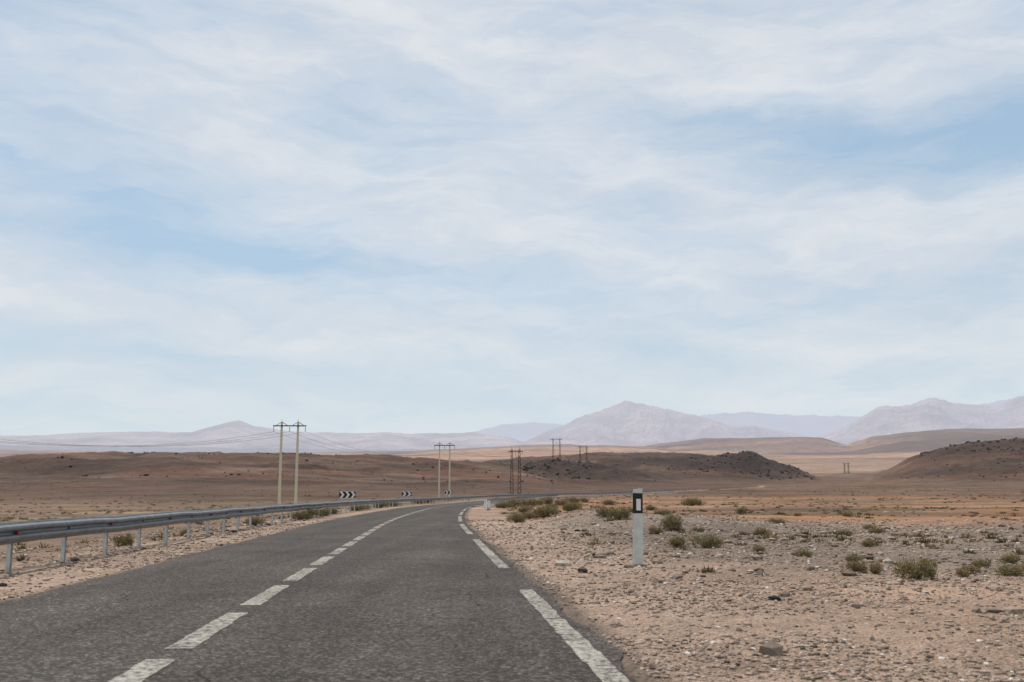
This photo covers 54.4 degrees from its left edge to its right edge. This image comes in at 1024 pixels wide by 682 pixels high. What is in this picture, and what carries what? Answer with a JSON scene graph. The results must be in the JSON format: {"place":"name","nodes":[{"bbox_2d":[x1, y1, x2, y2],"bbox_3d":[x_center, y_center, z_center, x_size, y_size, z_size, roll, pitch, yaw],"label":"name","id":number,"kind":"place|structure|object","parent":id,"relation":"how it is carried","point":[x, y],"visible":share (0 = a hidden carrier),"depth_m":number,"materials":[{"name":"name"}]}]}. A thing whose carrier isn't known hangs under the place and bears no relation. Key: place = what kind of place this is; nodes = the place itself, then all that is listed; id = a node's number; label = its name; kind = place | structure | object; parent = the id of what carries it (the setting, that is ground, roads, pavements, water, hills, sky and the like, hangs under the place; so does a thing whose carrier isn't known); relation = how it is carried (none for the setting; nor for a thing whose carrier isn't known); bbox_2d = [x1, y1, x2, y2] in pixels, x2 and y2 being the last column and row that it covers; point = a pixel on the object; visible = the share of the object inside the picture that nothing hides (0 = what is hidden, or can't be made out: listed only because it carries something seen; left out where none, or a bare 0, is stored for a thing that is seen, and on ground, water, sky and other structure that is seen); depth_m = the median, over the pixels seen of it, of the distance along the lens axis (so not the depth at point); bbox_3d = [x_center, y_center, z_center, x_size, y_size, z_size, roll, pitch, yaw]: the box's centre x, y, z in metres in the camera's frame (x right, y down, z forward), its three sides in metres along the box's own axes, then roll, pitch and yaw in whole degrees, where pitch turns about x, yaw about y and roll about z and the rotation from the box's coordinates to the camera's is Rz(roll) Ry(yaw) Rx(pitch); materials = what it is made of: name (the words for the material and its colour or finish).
{"place":"outdoors","nodes":[
{"label":"outdoors","id":0,"kind":"place"},
{"bbox_2d":[0,420,524,452],"bbox_3d":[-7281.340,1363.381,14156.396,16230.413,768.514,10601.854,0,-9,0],"label":"mountain range","id":1,"kind":"structure","parent":0,"point":[224,432],"depth_m":14867.85,"materials":[{"name":"stone"}]},
{"bbox_2d":[0,491,692,681],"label":"road","id":2,"kind":"structure","parent":0,"point":[431,593],"depth_m":10.99,"materials":[{"name":"grey asphalt"}]},
{"bbox_2d":[108,496,576,681],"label":"road center line","id":3,"kind":"object","parent":2,"relation":"on","point":[142,671],"visible":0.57,"depth_m":9.99,"materials":[{"name":"paint"}]},
{"bbox_2d":[458,505,629,681],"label":"road edge line","id":4,"kind":"object","parent":2,"relation":"on","point":[603,668],"visible":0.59,"depth_m":9.49,"materials":[{"name":"paint"}]},
{"bbox_2d":[0,428,1023,681],"bbox_3d":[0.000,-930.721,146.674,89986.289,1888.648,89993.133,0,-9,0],"label":"ground","id":5,"kind":"structure","parent":0,"point":[172,480],"depth_m":129.41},
{"bbox_2d":[114,532,134,545],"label":"desert shrub","id":6,"kind":"object","parent":5,"relation":"on","point":[128,541],"visible":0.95,"depth_m":26.41,"materials":[{"name":"green plant"}]},
{"bbox_2d":[177,528,192,535],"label":"desert shrub","id":7,"kind":"object","parent":5,"relation":"on","point":[182,531],"visible":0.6,"depth_m":32.42,"materials":[{"name":"green plant"}]},
{"bbox_2d":[245,515,265,525],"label":"desert shrub","id":8,"kind":"object","parent":5,"relation":"on","point":[256,521],"visible":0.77,"depth_m":43.22,"materials":[{"name":"green plant"}]},
{"bbox_2d":[273,422,305,503],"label":"power pole","id":9,"kind":"object","parent":5,"relation":"on","point":[280,471],"visible":0.97,"depth_m":130.98,"materials":[{"name":"grey concrete"}]},
{"bbox_2d":[0,432,580,465],"bbox_3d":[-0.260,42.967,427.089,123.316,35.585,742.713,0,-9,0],"label":"power cable","id":10,"kind":"object","parent":9,"relation":"attached to","point":[248,440],"visible":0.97,"depth_m":120.53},
{"bbox_2d":[288,510,310,519],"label":"desert shrub","id":11,"kind":"object","parent":5,"relation":"on","point":[302,515],"visible":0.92,"depth_m":53.00,"materials":[{"name":"green plant"}]},
{"bbox_2d":[302,507,325,517],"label":"desert shrub","id":12,"kind":"object","parent":5,"relation":"on","point":[314,512],"visible":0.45,"depth_m":56.91,"materials":[{"name":"green plant"}]},
{"bbox_2d":[315,506,333,515],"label":"desert shrub","id":13,"kind":"object","parent":5,"relation":"on","point":[326,511],"visible":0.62,"depth_m":62.02,"materials":[{"name":"green plant"}]},
{"bbox_2d":[328,508,339,513],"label":"desert shrub","id":14,"kind":"object","parent":5,"relation":"on","point":[334,510],"visible":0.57,"depth_m":68.81,"materials":[{"name":"green plant"}]},
{"bbox_2d":[339,491,355,505],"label":"chevron sign","id":15,"kind":"object","parent":5,"relation":"on","point":[347,494],"visible":0.81,"depth_m":88.94,"materials":[{"name":"metal"}]},
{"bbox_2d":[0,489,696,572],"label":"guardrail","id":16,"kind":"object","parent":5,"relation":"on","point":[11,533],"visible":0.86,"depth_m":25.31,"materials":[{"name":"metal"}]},
{"bbox_2d":[348,504,366,510],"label":"desert shrub","id":17,"kind":"object","parent":5,"relation":"on","point":[357,507],"visible":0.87,"depth_m":82.67,"materials":[{"name":"green plant"}]},
{"bbox_2d":[373,501,387,507],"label":"desert shrub","id":18,"kind":"object","parent":5,"relation":"on","point":[382,505],"visible":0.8,"depth_m":99.30,"materials":[{"name":"green plant"}]},
{"bbox_2d":[402,491,411,503],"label":"chevron sign","id":19,"kind":"object","parent":5,"relation":"on","point":[406,493],"visible":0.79,"depth_m":132.43,"materials":[{"name":"white metal"}]},
{"bbox_2d":[434,442,454,497],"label":"power pole","id":20,"kind":"object","parent":5,"relation":"on","point":[439,445],"visible":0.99,"depth_m":203.28,"materials":[{"name":"grey concrete"}]},
{"bbox_2d":[494,500,513,507],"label":"desert shrub","id":21,"kind":"object","parent":5,"relation":"on","point":[503,504],"visible":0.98,"depth_m":95.68,"materials":[{"name":"green plant"}]},
{"bbox_2d":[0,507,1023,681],"bbox_3d":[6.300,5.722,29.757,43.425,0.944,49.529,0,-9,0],"label":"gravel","id":22,"kind":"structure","parent":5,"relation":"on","point":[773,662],"depth_m":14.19,"materials":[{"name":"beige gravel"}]},
{"bbox_2d":[0,469,1023,572],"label":"scrub","id":23,"kind":"object","parent":5,"relation":"on","point":[927,542],"visible":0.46,"depth_m":40.55,"materials":[{"name":"green plant"}]},
{"bbox_2d":[0,499,1023,655],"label":"scattered rocks","id":24,"kind":"object","parent":5,"relation":"on","point":[772,648],"visible":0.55,"depth_m":20.27,"materials":[{"name":"stone"}]},
{"bbox_2d":[507,497,520,506],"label":"desert shrub","id":25,"kind":"object","parent":5,"relation":"on","point":[512,501],"visible":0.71,"depth_m":102.51,"materials":[{"name":"green plant"}]},
{"bbox_2d":[508,447,522,493],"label":"power pole","id":26,"kind":"object","parent":5,"relation":"on","point":[511,451],"visible":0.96,"depth_m":247.85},
{"bbox_2d":[506,510,526,522],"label":"desert shrub","id":27,"kind":"object","parent":5,"relation":"on","point":[515,518],"visible":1,"depth_m":48.06,"materials":[{"name":"green plant"}]},
{"bbox_2d":[484,494,557,510],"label":"guardrail","id":28,"kind":"object","parent":5,"relation":"on","point":[487,503],"visible":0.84,"depth_m":139.14,"materials":[{"name":"metal"}]},
{"bbox_2d":[24,437,1023,483],"bbox_3d":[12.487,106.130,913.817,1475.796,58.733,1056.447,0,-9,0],"label":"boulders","id":29,"kind":"object","parent":5,"relation":"on","point":[585,466],"visible":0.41,"depth_m":824.07,"materials":[{"name":"stone"}]},
{"bbox_2d":[516,506,532,511],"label":"desert shrub","id":30,"kind":"object","parent":5,"relation":"on","point":[524,508],"visible":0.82,"depth_m":77.88,"materials":[{"name":"green plant"}]},
{"bbox_2d":[519,504,534,509],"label":"desert shrub","id":31,"kind":"object","parent":5,"relation":"on","point":[527,506],"visible":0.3,"depth_m":82.98,"materials":[{"name":"green plant"}]},
{"bbox_2d":[519,497,535,505],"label":"desert shrub","id":32,"kind":"object","parent":5,"relation":"on","point":[528,502],"visible":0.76,"depth_m":108.16,"materials":[{"name":"green plant"}]},
{"bbox_2d":[523,510,535,518],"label":"desert shrub","id":33,"kind":"object","parent":5,"relation":"on","point":[527,514],"visible":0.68,"depth_m":53.04,"materials":[{"name":"green plant"}]},
{"bbox_2d":[531,497,546,504],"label":"desert shrub","id":34,"kind":"object","parent":5,"relation":"on","point":[540,500],"visible":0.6,"depth_m":115.29,"materials":[{"name":"green plant"}]},
{"bbox_2d":[530,503,560,518],"bbox_3d":[1.669,8.760,51.289,1.892,0.849,1.671,2,-9,-13],"label":"desert shrub","id":35,"kind":"object","parent":5,"relation":"on","point":[544,512],"visible":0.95,"depth_m":51.22,"materials":[{"name":"green plant"}]},
{"bbox_2d":[543,496,553,503],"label":"desert shrub","id":36,"kind":"object","parent":5,"relation":"on","point":[549,499],"visible":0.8,"depth_m":122.11,"materials":[{"name":"green plant"}]},
{"bbox_2d":[552,438,562,458],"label":"power pole","id":37,"kind":"object","parent":5,"relation":"on","point":[553,444],"visible":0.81,"depth_m":761.26,"materials":[{"name":"grey metal"}]},
{"bbox_2d":[553,498,569,505],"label":"desert shrub","id":38,"kind":"object","parent":5,"relation":"on","point":[560,502],"visible":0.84,"depth_m":116.15,"materials":[{"name":"green plant"}]},
{"bbox_2d":[562,496,580,502],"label":"desert shrub","id":39,"kind":"object","parent":5,"relation":"on","point":[572,499],"visible":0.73,"depth_m":126.07,"materials":[{"name":"green plant"}]},
{"bbox_2d":[560,499,583,511],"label":"desert shrub","id":40,"kind":"object","parent":5,"relation":"on","point":[567,506],"visible":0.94,"depth_m":60.01,"materials":[{"name":"green plant"}]},
{"bbox_2d":[579,446,587,461],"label":"power pole","id":41,"kind":"object","parent":5,"relation":"on","point":[580,453],"visible":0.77,"depth_m":795.47,"materials":[{"name":"grey metal"}]},
{"bbox_2d":[578,496,590,502],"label":"desert shrub","id":42,"kind":"object","parent":5,"relation":"on","point":[583,499],"visible":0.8,"depth_m":134.04,"materials":[{"name":"green plant"}]},
{"bbox_2d":[595,507,612,516],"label":"desert shrub","id":43,"kind":"object","parent":5,"relation":"on","point":[601,511],"visible":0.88,"depth_m":41.78,"materials":[{"name":"green plant"}]},
{"bbox_2d":[600,499,617,504],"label":"desert shrub","id":44,"kind":"object","parent":5,"relation":"on","point":[607,501],"visible":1,"depth_m":118.19,"materials":[{"name":"green plant"}]},
{"bbox_2d":[605,505,630,519],"bbox_3d":[4.295,6.934,40.405,1.192,0.728,1.173,-2,-9,13],"label":"desert shrub","id":45,"kind":"object","parent":5,"relation":"on","point":[623,513],"visible":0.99,"depth_m":40.16,"materials":[{"name":"green plant"}]},
{"bbox_2d":[633,488,646,566],"bbox_3d":[2.451,3.646,19.249,0.340,1.580,0.240,1,-9,-4],"label":"delineator post","id":46,"kind":"object","parent":5,"relation":"on","point":[638,558],"visible":0.79,"depth_m":19.24,"materials":[{"name":"white plastic"}]},
{"bbox_2d":[646,505,657,509],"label":"desert shrub","id":47,"kind":"object","parent":5,"relation":"on","point":[651,507],"visible":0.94,"depth_m":86.38,"materials":[{"name":"green plant"}]},
{"bbox_2d":[646,525,664,533],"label":"desert shrub","id":48,"kind":"object","parent":5,"relation":"on","point":[654,530],"visible":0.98,"depth_m":31.33,"materials":[{"name":"green plant"}]},
{"bbox_2d":[653,508,671,514],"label":"desert shrub","id":49,"kind":"object","parent":5,"relation":"on","point":[663,511],"visible":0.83,"depth_m":49.15,"materials":[{"name":"green plant"}]},
{"bbox_2d":[658,511,683,530],"bbox_3d":[5.280,5.980,32.984,1.064,0.770,0.940,4,-10,-26],"label":"desert shrub","id":50,"kind":"object","parent":5,"relation":"on","point":[673,524],"visible":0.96,"depth_m":32.94,"materials":[{"name":"green plant"}]},
{"bbox_2d":[663,534,689,547],"bbox_3d":[4.331,5.207,25.909,0.783,0.408,0.887,-6,-11,35],"label":"desert shrub","id":51,"kind":"object","parent":5,"relation":"on","point":[675,541],"visible":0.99,"depth_m":25.82,"materials":[{"name":"green plant"}]},
{"bbox_2d":[680,496,701,505],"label":"desert shrub","id":52,"kind":"object","parent":5,"relation":"on","point":[693,502],"visible":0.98,"depth_m":110.14,"materials":[{"name":"green plant"}]},
{"bbox_2d":[687,531,725,547],"bbox_3d":[4.969,5.093,25.477,1.013,0.504,1.030,0,-9,1],"label":"desert shrub","id":53,"kind":"object","parent":5,"relation":"on","point":[713,541],"visible":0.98,"depth_m":25.38,"materials":[{"name":"green plant"}]},
{"bbox_2d":[732,507,749,511],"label":"desert shrub","id":54,"kind":"object","parent":5,"relation":"on","point":[741,509],"visible":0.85,"depth_m":68.81,"materials":[{"name":"green plant"}]},
{"bbox_2d":[751,544,766,551],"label":"desert shrub","id":55,"kind":"object","parent":5,"relation":"on","point":[757,548],"visible":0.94,"depth_m":23.00,"materials":[{"name":"green plant"}]},
{"bbox_2d":[754,527,770,533],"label":"desert shrub","id":56,"kind":"object","parent":5,"relation":"on","point":[762,530],"visible":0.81,"depth_m":32.39,"materials":[{"name":"green plant"}]},
{"bbox_2d":[768,595,781,600],"bbox_3d":[3.415,3.362,12.937,0.141,0.114,0.172,4,-10,-25],"label":"dark rock","id":57,"kind":"object","parent":5,"relation":"on","point":[774,597],"visible":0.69,"depth_m":12.88,"materials":[{"name":"stone"}]},
{"bbox_2d":[767,517,786,523],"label":"desert shrub","id":58,"kind":"object","parent":5,"relation":"on","point":[776,520],"visible":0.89,"depth_m":45.21,"materials":[{"name":"green plant"}]},
{"bbox_2d":[794,548,813,556],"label":"desert shrub","id":59,"kind":"object","parent":5,"relation":"on","point":[801,554],"visible":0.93,"depth_m":21.47,"materials":[{"name":"green plant"}]},
{"bbox_2d":[834,528,853,534],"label":"desert shrub","id":60,"kind":"object","parent":5,"relation":"on","point":[848,531],"visible":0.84,"depth_m":32.32,"materials":[{"name":"green plant"}]},
{"bbox_2d":[840,511,855,516],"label":"desert shrub","id":61,"kind":"object","parent":5,"relation":"on","point":[846,513],"visible":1,"depth_m":59.13,"materials":[{"name":"green plant"}]},
{"bbox_2d":[838,557,868,572],"bbox_3d":[6.004,3.936,17.413,0.438,0.317,0.497,5,-10,-27],"label":"desert shrub","id":62,"kind":"object","parent":5,"relation":"on","point":[857,566],"visible":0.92,"depth_m":17.39,"materials":[{"name":"green plant"}]},
{"bbox_2d":[845,552,862,561],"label":"desert shrub","id":63,"kind":"object","parent":5,"relation":"on","point":[848,557],"visible":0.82,"depth_m":20.05,"materials":[{"name":"green plant"}]},
{"bbox_2d":[858,539,875,546],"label":"desert shrub","id":64,"kind":"object","parent":5,"relation":"on","point":[868,543],"visible":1,"depth_m":26.44,"materials":[{"name":"green plant"}]},
{"bbox_2d":[859,523,877,529],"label":"desert shrub","id":65,"kind":"object","parent":5,"relation":"on","point":[865,526],"visible":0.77,"depth_m":40.31,"materials":[{"name":"green plant"}]},
{"bbox_2d":[867,561,884,574],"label":"desert shrub","id":66,"kind":"object","parent":5,"relation":"on","point":[874,568],"visible":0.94,"depth_m":17.10,"materials":[{"name":"green plant"}]},
{"bbox_2d":[867,527,889,533],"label":"desert shrub","id":67,"kind":"object","parent":5,"relation":"on","point":[875,530],"visible":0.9,"depth_m":35.29,"materials":[{"name":"green plant"}]},
{"bbox_2d":[891,553,938,579],"bbox_3d":[6.563,3.682,16.232,0.781,0.470,0.768,-5,-10,28],"label":"desert shrub","id":68,"kind":"object","parent":5,"relation":"on","point":[917,570],"visible":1,"depth_m":16.09,"materials":[{"name":"green plant"}]},
{"bbox_2d":[917,556,938,566],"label":"desert shrub","id":69,"kind":"object","parent":5,"relation":"on","point":[934,563],"visible":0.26,"depth_m":19.30,"materials":[{"name":"green plant"}]},
{"bbox_2d":[953,569,970,577],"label":"desert shrub","id":70,"kind":"object","parent":5,"relation":"on","point":[962,573],"visible":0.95,"depth_m":16.70,"materials":[{"name":"green plant"}]},
{"bbox_2d":[960,563,982,573],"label":"desert shrub","id":71,"kind":"object","parent":5,"relation":"on","point":[972,570],"visible":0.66,"depth_m":17.18,"materials":[{"name":"green plant"}]},
{"bbox_2d":[966,557,991,569],"bbox_3d":[8.890,4.221,18.885,0.591,0.272,0.522,3,-9,-17],"label":"desert shrub","id":72,"kind":"object","parent":5,"relation":"on","point":[979,562],"visible":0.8,"depth_m":18.85,"materials":[{"name":"green plant"}]},
{"bbox_2d":[995,561,1023,575],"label":"desert shrub","id":73,"kind":"object","parent":5,"relation":"on","point":[1004,570],"visible":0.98,"depth_m":16.52,"materials":[{"name":"green plant"}]},
{"bbox_2d":[995,552,1023,563],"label":"desert shrub","id":74,"kind":"object","parent":5,"relation":"on","point":[1011,558],"visible":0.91,"depth_m":20.01,"materials":[{"name":"green plant"}]},
{"bbox_2d":[0,0,1023,435],"label":"sky","id":75,"kind":"structure","parent":0,"point":[335,216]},
{"bbox_2d":[524,400,809,445],"bbox_3d":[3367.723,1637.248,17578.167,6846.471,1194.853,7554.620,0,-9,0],"label":"mountain range","id":76,"kind":"structure","parent":0,"point":[626,423],"depth_m":16562.58,"materials":[{"name":"stone"}]},
{"bbox_2d":[473,395,1023,441],"bbox_3d":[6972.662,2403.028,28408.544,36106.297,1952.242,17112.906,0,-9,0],"label":"mountain range","id":77,"kind":"structure","parent":0,"point":[812,425],"depth_m":29798.84,"materials":[{"name":"stone"}]},
{"bbox_2d":[817,397,1023,444],"bbox_3d":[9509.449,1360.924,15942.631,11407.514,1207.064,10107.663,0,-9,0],"label":"mountain range","id":78,"kind":"structure","parent":0,"point":[927,414],"depth_m":15742.83,"materials":[{"name":"stone"}]}
]}

